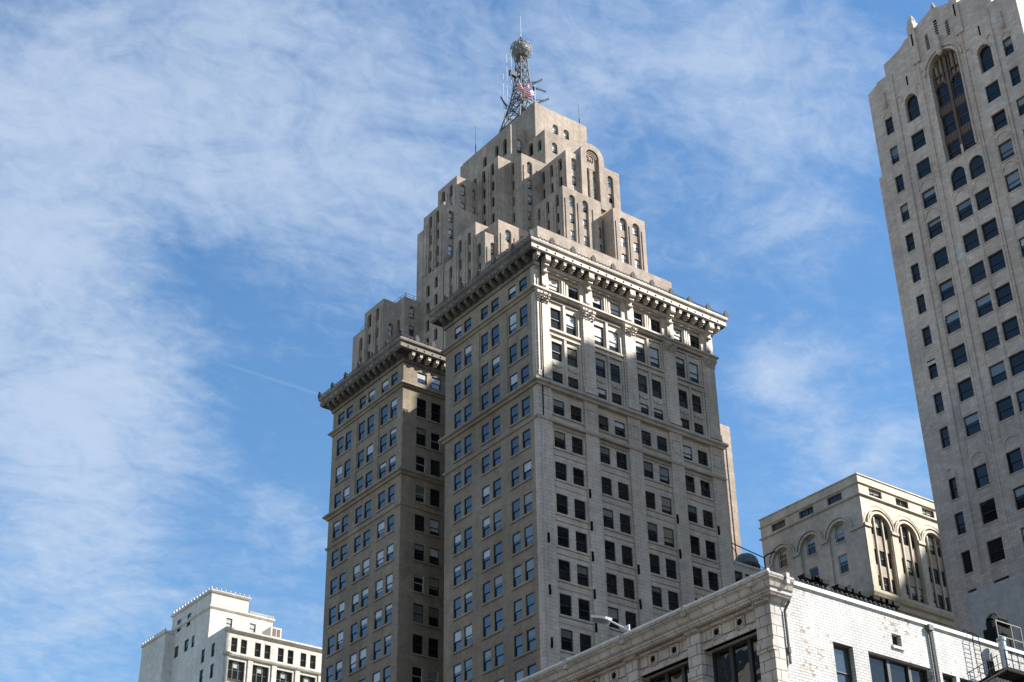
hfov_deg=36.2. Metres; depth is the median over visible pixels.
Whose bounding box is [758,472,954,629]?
arcaded building
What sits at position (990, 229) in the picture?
window
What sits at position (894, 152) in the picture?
window
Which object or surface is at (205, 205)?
sky
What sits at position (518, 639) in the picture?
window
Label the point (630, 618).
window
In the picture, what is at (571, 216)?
window
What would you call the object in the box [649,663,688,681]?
window
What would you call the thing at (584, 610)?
window
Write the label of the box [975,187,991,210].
window
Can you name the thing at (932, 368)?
window
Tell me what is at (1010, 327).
window
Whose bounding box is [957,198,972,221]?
window
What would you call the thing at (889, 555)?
window
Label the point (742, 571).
building
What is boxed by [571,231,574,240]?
window
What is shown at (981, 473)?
window
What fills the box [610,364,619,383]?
window
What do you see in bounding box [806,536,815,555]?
window
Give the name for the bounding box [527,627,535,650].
window
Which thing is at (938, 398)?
window
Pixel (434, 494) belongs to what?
window
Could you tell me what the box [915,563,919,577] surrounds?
window
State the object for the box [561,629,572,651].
window
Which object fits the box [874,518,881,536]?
window
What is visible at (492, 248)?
window
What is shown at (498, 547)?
window
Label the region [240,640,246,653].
window
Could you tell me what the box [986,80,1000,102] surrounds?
window
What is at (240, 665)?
window
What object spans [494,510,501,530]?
window
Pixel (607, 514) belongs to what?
window
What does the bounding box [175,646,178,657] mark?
window
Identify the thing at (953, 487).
window
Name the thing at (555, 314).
window
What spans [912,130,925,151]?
window
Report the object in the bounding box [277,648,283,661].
window
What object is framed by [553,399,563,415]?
window
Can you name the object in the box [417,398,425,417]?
window
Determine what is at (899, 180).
window
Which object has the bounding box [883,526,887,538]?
window
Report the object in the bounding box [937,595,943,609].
window
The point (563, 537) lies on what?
window
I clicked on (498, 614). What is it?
window
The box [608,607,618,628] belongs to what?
window
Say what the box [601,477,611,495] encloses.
window
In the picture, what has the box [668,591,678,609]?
window
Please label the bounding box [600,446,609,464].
window
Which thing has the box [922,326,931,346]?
window
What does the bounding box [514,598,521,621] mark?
window
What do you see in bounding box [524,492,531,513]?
window
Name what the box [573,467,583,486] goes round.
window
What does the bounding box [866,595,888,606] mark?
spotlight
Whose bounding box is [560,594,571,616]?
window
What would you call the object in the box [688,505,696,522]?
window
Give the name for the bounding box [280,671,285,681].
window
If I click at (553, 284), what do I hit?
window
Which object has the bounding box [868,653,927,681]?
window
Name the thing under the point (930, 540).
window
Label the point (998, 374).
window
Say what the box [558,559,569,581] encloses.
window
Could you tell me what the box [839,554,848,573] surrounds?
window
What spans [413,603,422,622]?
window
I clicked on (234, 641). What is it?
window
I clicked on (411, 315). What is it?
window
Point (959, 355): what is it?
window
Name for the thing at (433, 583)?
window
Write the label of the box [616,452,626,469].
window
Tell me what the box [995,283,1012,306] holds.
window
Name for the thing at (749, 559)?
vent dome
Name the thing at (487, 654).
window
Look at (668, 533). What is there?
window
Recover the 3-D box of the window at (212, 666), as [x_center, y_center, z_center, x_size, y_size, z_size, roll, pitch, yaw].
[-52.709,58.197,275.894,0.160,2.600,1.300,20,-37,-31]
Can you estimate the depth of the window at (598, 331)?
170.36 m
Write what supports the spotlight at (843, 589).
on the painted brick building at (766, 625)
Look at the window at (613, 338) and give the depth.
171.44 m
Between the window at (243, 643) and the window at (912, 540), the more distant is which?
the window at (243, 643)
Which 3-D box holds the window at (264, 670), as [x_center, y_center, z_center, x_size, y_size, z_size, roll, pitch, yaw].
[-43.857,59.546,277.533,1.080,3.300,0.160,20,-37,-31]
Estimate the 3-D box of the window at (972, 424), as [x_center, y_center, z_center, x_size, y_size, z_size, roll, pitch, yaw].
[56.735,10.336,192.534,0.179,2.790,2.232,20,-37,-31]
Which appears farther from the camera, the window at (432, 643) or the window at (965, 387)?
the window at (965, 387)
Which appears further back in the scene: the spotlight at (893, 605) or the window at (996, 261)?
the window at (996, 261)
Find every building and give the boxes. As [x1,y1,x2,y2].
[138,586,321,681]
[517,568,1023,681]
[733,560,763,581]
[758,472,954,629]
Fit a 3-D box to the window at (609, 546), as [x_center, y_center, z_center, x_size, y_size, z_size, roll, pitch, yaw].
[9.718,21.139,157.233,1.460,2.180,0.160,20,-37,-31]
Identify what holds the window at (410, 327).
in the stepped skyscraper
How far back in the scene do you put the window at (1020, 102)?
202.01 m
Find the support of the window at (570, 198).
in the stepped skyscraper
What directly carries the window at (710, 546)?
in the office tower at (528, 478)
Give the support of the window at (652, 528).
in the office tower at (528, 478)
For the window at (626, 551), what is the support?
in the office tower at (528, 478)
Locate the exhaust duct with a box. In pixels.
[983,613,1023,649]
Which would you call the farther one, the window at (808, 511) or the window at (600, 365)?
the window at (808, 511)
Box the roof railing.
[361,293,417,330]
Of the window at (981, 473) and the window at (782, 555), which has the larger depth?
the window at (782, 555)
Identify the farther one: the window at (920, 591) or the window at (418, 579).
the window at (920, 591)
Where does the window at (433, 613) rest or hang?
in the office tower at (528, 478)
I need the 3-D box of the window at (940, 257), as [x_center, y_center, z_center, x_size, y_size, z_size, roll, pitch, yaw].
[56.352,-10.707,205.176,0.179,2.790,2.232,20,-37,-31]
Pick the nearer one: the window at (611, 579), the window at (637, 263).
the window at (611, 579)
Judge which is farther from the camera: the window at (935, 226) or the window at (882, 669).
the window at (935, 226)
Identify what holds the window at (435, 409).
in the office tower at (528, 478)
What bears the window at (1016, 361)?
in the gabled tower at (946, 98)
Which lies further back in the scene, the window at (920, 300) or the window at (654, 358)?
the window at (920, 300)
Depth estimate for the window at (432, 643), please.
170.32 m
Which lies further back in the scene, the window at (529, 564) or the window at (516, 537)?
the window at (516, 537)
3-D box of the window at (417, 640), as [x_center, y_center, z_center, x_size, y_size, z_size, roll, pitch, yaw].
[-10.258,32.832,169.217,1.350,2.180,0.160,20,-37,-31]
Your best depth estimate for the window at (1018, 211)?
196.85 m
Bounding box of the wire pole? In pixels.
[731,542,775,568]
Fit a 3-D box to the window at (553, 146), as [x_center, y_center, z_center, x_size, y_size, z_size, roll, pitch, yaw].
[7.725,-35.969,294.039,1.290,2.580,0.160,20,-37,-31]
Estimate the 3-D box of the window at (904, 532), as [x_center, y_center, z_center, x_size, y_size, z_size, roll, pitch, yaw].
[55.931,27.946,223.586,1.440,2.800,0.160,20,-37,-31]
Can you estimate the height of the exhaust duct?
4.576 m
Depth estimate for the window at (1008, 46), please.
207.05 m
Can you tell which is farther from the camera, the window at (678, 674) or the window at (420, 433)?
the window at (420, 433)
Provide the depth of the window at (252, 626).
287.81 m
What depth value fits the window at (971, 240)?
201.96 m
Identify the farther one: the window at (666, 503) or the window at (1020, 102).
the window at (1020, 102)
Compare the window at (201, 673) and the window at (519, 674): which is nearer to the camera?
the window at (519, 674)
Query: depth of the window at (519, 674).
148.23 m
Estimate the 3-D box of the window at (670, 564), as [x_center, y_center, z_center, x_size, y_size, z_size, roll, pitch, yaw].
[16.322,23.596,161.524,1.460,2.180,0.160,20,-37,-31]
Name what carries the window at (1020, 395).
in the gabled tower at (946, 98)
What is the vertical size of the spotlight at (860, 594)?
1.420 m
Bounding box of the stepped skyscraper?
[352,102,741,559]
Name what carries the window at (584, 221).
in the stepped skyscraper
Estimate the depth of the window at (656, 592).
158.64 m
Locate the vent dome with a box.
[735,553,760,568]
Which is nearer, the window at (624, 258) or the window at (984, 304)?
the window at (984, 304)
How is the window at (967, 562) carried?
in the gabled tower at (946, 98)
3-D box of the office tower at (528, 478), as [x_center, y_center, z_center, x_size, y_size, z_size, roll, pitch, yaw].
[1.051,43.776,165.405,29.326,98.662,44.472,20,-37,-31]
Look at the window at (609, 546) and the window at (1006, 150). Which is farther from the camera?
the window at (1006, 150)
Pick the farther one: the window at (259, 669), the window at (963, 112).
the window at (259, 669)
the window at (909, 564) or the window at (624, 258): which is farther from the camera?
the window at (624, 258)
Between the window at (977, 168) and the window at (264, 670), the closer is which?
the window at (977, 168)
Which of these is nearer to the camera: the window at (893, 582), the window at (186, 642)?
the window at (893, 582)
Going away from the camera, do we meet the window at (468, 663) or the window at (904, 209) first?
the window at (468, 663)
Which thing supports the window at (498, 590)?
in the office tower at (528, 478)
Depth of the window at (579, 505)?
157.25 m
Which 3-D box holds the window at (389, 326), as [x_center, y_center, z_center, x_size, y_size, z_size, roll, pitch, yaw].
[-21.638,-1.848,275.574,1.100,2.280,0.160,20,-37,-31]
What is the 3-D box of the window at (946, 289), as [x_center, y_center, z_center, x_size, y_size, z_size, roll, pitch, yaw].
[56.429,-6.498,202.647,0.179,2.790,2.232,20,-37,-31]
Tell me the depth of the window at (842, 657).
86.50 m
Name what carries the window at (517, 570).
in the office tower at (528, 478)
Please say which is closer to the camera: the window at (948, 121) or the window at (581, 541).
the window at (581, 541)
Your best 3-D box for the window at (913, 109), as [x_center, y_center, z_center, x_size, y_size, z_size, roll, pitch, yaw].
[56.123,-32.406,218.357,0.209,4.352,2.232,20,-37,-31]
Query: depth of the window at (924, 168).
212.90 m
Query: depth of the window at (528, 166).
287.11 m
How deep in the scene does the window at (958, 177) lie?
207.15 m
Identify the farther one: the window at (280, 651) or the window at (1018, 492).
the window at (280, 651)
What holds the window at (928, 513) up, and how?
in the arcaded building at (869, 536)
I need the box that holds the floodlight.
[591,615,629,630]
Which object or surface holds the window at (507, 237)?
in the stepped skyscraper
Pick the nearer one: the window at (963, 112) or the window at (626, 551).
the window at (626, 551)
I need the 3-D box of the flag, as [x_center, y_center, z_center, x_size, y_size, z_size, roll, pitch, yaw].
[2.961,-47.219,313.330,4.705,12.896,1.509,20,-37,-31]
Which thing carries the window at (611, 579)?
in the office tower at (528, 478)
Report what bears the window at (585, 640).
in the office tower at (528, 478)
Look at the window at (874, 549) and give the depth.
217.52 m
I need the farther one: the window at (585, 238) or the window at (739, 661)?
the window at (585, 238)
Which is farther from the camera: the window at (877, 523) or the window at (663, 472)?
the window at (877, 523)
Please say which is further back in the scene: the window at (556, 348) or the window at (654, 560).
the window at (556, 348)
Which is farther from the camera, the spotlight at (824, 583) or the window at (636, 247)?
the window at (636, 247)
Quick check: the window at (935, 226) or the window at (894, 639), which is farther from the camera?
the window at (935, 226)
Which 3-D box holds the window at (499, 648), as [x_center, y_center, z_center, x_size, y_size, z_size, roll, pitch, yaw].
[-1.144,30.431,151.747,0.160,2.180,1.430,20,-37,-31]
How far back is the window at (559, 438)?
159.72 m
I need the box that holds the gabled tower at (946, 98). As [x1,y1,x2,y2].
[868,0,1023,650]
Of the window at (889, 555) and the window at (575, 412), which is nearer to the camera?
the window at (575, 412)
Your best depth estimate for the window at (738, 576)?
190.33 m
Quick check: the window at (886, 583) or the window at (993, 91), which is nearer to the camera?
the window at (993, 91)
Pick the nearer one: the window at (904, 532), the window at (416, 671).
the window at (416, 671)
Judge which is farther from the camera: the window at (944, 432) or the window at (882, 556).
the window at (882, 556)
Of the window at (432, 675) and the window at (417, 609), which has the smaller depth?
the window at (432, 675)
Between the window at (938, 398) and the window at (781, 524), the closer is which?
the window at (938, 398)
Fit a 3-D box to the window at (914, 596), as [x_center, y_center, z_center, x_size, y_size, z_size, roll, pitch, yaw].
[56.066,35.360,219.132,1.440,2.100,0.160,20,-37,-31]
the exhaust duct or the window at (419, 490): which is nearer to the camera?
the exhaust duct
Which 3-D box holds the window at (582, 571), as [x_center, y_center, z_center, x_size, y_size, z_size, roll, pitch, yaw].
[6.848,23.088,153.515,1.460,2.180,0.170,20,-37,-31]
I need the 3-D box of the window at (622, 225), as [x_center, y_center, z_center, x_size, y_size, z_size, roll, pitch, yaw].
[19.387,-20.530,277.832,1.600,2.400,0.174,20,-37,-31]
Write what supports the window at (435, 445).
in the office tower at (528, 478)
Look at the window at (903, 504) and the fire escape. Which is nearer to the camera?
the fire escape
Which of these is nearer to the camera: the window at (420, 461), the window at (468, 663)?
the window at (468, 663)
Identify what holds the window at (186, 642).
in the white building at (214, 635)
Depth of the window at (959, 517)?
189.54 m
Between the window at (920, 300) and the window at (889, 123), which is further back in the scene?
the window at (889, 123)
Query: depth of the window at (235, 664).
274.50 m
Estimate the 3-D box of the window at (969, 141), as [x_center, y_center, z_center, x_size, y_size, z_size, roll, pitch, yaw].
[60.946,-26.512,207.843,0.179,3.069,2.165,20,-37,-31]
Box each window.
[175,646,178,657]
[184,639,188,651]
[200,670,202,681]
[201,649,204,662]
[210,664,213,678]
[212,643,214,656]
[226,618,231,626]
[227,660,232,678]
[231,638,236,651]
[231,661,238,680]
[237,662,243,681]
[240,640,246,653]
[249,623,255,631]
[252,665,256,681]
[254,643,260,656]
[256,666,262,681]
[262,668,267,681]
[264,645,269,658]
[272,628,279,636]
[276,671,280,681]
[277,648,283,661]
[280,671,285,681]
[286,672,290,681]
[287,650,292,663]
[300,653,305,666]
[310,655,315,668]
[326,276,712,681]
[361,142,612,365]
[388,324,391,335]
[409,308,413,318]
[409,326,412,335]
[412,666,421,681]
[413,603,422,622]
[413,634,422,654]
[414,543,423,560]
[414,573,423,592]
[415,484,424,502]
[416,427,425,446]
[416,455,424,472]
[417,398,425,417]
[428,638,437,657]
[428,669,437,681]
[429,577,438,596]
[429,607,438,626]
[430,489,439,506]
[431,403,439,422]
[431,432,439,450]
[448,245,451,255]
[465,658,471,680]
[483,649,490,671]
[491,244,493,255]
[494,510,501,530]
[494,541,501,563]
[494,575,502,596]
[495,608,502,630]
[495,643,502,666]
[505,231,509,242]
[512,499,519,520]
[513,531,520,553]
[513,564,520,586]
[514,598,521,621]
[514,633,522,656]
[515,669,522,681]
[517,140,520,153]
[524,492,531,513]
[525,524,532,546]
[525,557,533,580]
[526,592,534,615]
[527,163,530,173]
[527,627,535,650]
[528,663,535,675]
[530,144,532,156]
[550,308,560,330]
[551,341,561,361]
[552,144,555,153]
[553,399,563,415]
[554,430,564,449]
[555,461,565,480]
[556,493,567,514]
[557,526,568,547]
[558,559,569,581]
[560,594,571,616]
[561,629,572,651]
[566,314,575,335]
[567,347,576,367]
[569,196,573,207]
[570,214,573,223]
[571,159,574,169]
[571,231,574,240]
[571,405,580,421]
[572,437,582,455]
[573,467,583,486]
[574,499,585,520]
[576,532,586,552]
[577,565,588,586]
[578,599,589,620]
[580,633,590,652]
[583,202,586,212]
[583,220,587,229]
[584,236,587,245]
[594,325,603,346]
[595,358,604,377]
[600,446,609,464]
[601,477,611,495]
[603,508,613,528]
[604,540,614,560]
[606,573,616,594]
[608,330,617,351]
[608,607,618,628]
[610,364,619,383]
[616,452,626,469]
[618,482,628,500]
[620,219,624,230]
[620,513,630,533]
[621,237,625,247]
[621,545,632,566]
[622,254,626,262]
[623,578,634,599]
[625,611,635,629]
[633,225,637,236]
[634,243,638,252]
[635,259,639,268]
[635,341,644,362]
[638,374,646,393]
[643,461,652,478]
[645,491,654,509]
[647,522,657,542]
[649,346,658,367]
[649,554,659,574]
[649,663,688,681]
[651,586,661,606]
[659,466,669,484]
[661,496,671,514]
[663,527,673,547]
[665,558,676,579]
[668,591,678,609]
[676,357,684,377]
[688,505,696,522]
[689,362,698,383]
[690,535,699,555]
[692,566,702,586]
[705,540,715,559]
[708,571,718,590]
[712,634,761,681]
[735,571,741,581]
[773,520,785,531]
[779,549,787,567]
[800,507,813,517]
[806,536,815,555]
[810,566,818,585]
[828,493,841,504]
[833,644,852,681]
[835,523,844,542]
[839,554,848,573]
[868,489,880,498]
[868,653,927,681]
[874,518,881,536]
[874,549,877,564]
[879,551,885,566]
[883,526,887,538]
[883,577,889,591]
[886,117,893,134]
[887,553,892,569]
[891,146,899,164]
[891,580,896,594]
[892,636,897,645]
[895,499,906,507]
[896,175,904,192]
[901,204,909,221]
[901,527,908,545]
[906,233,914,251]
[907,95,919,121]
[907,560,913,575]
[910,535,914,547]
[911,263,920,282]
[911,586,917,600]
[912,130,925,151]
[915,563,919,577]
[917,157,931,178]
[917,294,926,313]
[919,589,923,602]
[922,187,936,208]
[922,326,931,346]
[922,509,932,517]
[928,217,942,238]
[928,359,937,379]
[928,537,934,554]
[933,247,948,269]
[933,569,939,584]
[934,392,943,413]
[936,84,950,108]
[936,544,940,556]
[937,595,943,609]
[939,278,954,301]
[940,427,950,447]
[941,111,956,136]
[941,572,945,586]
[942,675,963,681]
[945,311,960,333]
[945,597,949,610]
[947,139,961,159]
[949,478,958,499]
[951,167,966,190]
[951,344,967,366]
[952,73,964,98]
[955,512,965,534]
[957,101,970,126]
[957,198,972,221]
[958,377,973,401]
[962,550,972,573]
[963,130,976,150]
[963,229,979,252]
[964,412,980,436]
[969,261,986,284]
[970,156,985,179]
[973,464,989,488]
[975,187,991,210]
[976,293,992,317]
[980,45,993,72]
[980,498,997,523]
[982,218,998,241]
[982,326,999,350]
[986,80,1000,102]
[987,537,1005,563]
[988,250,1005,273]
[989,361,1006,385]
[992,109,1007,131]
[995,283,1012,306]
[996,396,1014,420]
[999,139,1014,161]
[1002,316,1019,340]
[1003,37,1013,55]
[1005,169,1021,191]
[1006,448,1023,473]
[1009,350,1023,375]
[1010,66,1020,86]
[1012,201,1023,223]
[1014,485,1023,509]
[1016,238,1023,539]
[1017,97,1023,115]
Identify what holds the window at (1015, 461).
in the gabled tower at (946, 98)
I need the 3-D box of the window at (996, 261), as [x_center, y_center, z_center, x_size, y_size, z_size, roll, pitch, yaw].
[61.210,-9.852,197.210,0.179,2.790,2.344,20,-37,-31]
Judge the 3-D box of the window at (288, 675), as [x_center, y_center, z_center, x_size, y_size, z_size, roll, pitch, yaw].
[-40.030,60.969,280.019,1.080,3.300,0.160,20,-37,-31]
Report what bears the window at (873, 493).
in the arcaded building at (869, 536)
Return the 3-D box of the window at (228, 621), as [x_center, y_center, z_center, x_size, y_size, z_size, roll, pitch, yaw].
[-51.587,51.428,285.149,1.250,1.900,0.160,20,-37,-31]
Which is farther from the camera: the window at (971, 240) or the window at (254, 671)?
the window at (254, 671)
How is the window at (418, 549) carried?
in the office tower at (528, 478)
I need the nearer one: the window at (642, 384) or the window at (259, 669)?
the window at (642, 384)
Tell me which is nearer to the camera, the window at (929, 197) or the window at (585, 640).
the window at (585, 640)
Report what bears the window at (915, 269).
in the gabled tower at (946, 98)
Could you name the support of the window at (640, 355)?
in the office tower at (528, 478)
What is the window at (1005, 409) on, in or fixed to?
in the gabled tower at (946, 98)
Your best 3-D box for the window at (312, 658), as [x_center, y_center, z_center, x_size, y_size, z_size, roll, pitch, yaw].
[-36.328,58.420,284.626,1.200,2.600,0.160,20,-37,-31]
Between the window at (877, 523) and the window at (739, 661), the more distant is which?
the window at (877, 523)
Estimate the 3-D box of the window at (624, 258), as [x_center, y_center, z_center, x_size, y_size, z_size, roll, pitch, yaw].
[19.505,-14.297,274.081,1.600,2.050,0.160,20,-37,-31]
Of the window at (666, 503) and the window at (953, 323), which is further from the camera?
the window at (953, 323)
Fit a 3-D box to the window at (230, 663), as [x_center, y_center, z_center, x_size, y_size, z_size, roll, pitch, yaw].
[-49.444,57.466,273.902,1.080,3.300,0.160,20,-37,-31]
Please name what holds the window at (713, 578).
in the office tower at (528, 478)
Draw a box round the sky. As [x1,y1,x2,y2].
[0,0,948,681]
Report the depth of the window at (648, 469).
166.01 m
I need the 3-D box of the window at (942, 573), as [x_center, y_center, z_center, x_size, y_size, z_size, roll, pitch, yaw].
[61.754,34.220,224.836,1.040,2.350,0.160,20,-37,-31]
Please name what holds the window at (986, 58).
in the gabled tower at (946, 98)
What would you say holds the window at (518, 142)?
in the stepped skyscraper
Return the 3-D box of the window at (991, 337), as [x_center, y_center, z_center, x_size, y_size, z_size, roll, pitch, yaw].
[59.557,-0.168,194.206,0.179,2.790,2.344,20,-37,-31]
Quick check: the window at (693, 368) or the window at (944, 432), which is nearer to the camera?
the window at (693, 368)
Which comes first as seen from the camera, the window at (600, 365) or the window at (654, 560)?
the window at (654, 560)
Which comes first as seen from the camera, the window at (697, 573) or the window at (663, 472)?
the window at (697, 573)
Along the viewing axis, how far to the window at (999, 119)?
204.34 m
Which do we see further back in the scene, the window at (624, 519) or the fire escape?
the window at (624, 519)
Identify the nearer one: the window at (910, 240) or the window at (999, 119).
the window at (999, 119)
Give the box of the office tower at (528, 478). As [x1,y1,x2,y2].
[318,229,734,681]
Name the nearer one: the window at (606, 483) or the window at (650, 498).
the window at (606, 483)
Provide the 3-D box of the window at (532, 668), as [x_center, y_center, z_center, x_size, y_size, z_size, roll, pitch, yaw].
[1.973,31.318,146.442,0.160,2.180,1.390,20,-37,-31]
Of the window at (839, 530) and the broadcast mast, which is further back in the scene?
the broadcast mast
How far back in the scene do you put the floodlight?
94.26 m
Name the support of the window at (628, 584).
in the office tower at (528, 478)
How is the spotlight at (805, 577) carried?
on the painted brick building at (766, 625)
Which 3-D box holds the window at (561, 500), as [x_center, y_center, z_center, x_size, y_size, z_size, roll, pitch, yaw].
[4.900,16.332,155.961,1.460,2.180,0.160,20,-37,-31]
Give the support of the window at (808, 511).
in the arcaded building at (869, 536)
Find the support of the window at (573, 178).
in the stepped skyscraper
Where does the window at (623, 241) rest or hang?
in the stepped skyscraper
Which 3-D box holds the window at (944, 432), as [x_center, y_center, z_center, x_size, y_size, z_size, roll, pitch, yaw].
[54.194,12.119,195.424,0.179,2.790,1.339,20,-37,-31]
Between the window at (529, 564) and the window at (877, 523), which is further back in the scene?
the window at (877, 523)
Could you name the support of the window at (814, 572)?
in the arcaded building at (869, 536)
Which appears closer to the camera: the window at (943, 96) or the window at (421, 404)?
the window at (421, 404)
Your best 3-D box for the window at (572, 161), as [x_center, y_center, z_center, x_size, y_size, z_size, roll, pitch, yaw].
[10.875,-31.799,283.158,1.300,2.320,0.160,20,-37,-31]
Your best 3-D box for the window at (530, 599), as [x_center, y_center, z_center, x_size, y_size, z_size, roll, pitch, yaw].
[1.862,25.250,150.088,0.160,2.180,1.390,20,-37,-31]
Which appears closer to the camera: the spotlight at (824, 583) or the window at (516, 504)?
the spotlight at (824, 583)
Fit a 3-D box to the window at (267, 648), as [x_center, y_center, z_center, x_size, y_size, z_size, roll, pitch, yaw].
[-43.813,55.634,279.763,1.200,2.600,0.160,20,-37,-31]
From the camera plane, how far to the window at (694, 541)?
165.40 m
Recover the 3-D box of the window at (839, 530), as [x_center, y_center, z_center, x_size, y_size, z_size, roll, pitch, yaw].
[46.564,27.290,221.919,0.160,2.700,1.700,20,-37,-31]
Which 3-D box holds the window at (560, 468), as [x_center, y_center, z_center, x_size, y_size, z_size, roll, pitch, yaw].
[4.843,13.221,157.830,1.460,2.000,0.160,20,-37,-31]
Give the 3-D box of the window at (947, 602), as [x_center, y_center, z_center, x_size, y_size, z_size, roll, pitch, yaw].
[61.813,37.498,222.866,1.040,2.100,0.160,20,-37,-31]
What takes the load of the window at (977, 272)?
in the gabled tower at (946, 98)
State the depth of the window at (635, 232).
279.50 m
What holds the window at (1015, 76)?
in the gabled tower at (946, 98)
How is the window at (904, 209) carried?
in the gabled tower at (946, 98)
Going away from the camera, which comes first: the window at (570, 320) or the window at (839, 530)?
the window at (570, 320)
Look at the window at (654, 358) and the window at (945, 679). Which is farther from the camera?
the window at (654, 358)
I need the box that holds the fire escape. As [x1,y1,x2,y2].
[962,630,1023,681]
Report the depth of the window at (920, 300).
205.69 m
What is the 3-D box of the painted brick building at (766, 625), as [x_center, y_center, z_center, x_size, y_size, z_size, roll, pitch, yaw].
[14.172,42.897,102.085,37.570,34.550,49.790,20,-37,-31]
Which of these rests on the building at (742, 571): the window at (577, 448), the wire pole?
the wire pole
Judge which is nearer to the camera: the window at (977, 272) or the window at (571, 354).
the window at (571, 354)
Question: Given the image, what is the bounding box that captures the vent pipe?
[996,637,1009,668]
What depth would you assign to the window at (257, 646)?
278.82 m
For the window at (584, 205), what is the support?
in the stepped skyscraper
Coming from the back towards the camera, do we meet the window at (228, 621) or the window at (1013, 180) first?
the window at (228, 621)
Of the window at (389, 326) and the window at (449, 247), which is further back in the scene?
the window at (449, 247)
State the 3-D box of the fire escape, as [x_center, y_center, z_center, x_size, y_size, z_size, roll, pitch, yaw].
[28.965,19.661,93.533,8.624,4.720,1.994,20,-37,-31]
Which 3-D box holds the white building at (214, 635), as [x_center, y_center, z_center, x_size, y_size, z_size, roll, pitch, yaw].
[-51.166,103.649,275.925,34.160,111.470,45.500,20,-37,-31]
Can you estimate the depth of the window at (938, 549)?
227.24 m
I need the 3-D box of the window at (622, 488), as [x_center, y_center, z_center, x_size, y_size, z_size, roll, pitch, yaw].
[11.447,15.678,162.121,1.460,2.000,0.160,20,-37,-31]
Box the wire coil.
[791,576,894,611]
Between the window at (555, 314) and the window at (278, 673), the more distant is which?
the window at (278, 673)
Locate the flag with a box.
[515,81,535,102]
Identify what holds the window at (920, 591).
in the arcaded building at (869, 536)
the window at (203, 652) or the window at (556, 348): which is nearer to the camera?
the window at (556, 348)
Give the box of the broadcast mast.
[499,16,548,131]
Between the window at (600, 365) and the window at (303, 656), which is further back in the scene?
the window at (303, 656)
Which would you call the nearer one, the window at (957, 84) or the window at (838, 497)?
the window at (957, 84)
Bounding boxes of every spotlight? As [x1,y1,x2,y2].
[797,573,820,585]
[808,576,829,588]
[831,584,851,595]
[850,588,866,600]
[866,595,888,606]
[879,599,899,610]
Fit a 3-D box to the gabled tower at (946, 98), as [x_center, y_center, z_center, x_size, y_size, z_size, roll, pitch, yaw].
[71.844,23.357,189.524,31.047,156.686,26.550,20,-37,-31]
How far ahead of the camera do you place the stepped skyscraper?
279.80 m
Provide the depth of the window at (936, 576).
224.26 m
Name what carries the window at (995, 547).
in the gabled tower at (946, 98)
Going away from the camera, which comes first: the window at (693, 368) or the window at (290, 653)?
the window at (693, 368)
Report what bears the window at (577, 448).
in the office tower at (528, 478)
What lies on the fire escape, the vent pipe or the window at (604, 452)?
the vent pipe
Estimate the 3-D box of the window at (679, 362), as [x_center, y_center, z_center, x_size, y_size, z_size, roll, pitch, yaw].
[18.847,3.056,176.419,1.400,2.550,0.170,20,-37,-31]
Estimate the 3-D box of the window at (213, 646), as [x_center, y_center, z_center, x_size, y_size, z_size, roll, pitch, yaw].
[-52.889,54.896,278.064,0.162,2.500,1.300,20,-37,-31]
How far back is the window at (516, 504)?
157.06 m
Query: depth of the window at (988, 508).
186.64 m
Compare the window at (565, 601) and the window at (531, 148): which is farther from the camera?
the window at (531, 148)
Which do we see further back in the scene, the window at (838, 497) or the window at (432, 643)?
the window at (838, 497)
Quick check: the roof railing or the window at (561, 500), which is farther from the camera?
the roof railing
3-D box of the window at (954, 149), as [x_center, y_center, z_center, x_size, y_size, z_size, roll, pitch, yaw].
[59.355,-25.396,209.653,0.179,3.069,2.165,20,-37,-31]
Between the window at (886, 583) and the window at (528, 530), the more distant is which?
the window at (886, 583)
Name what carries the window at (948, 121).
in the gabled tower at (946, 98)

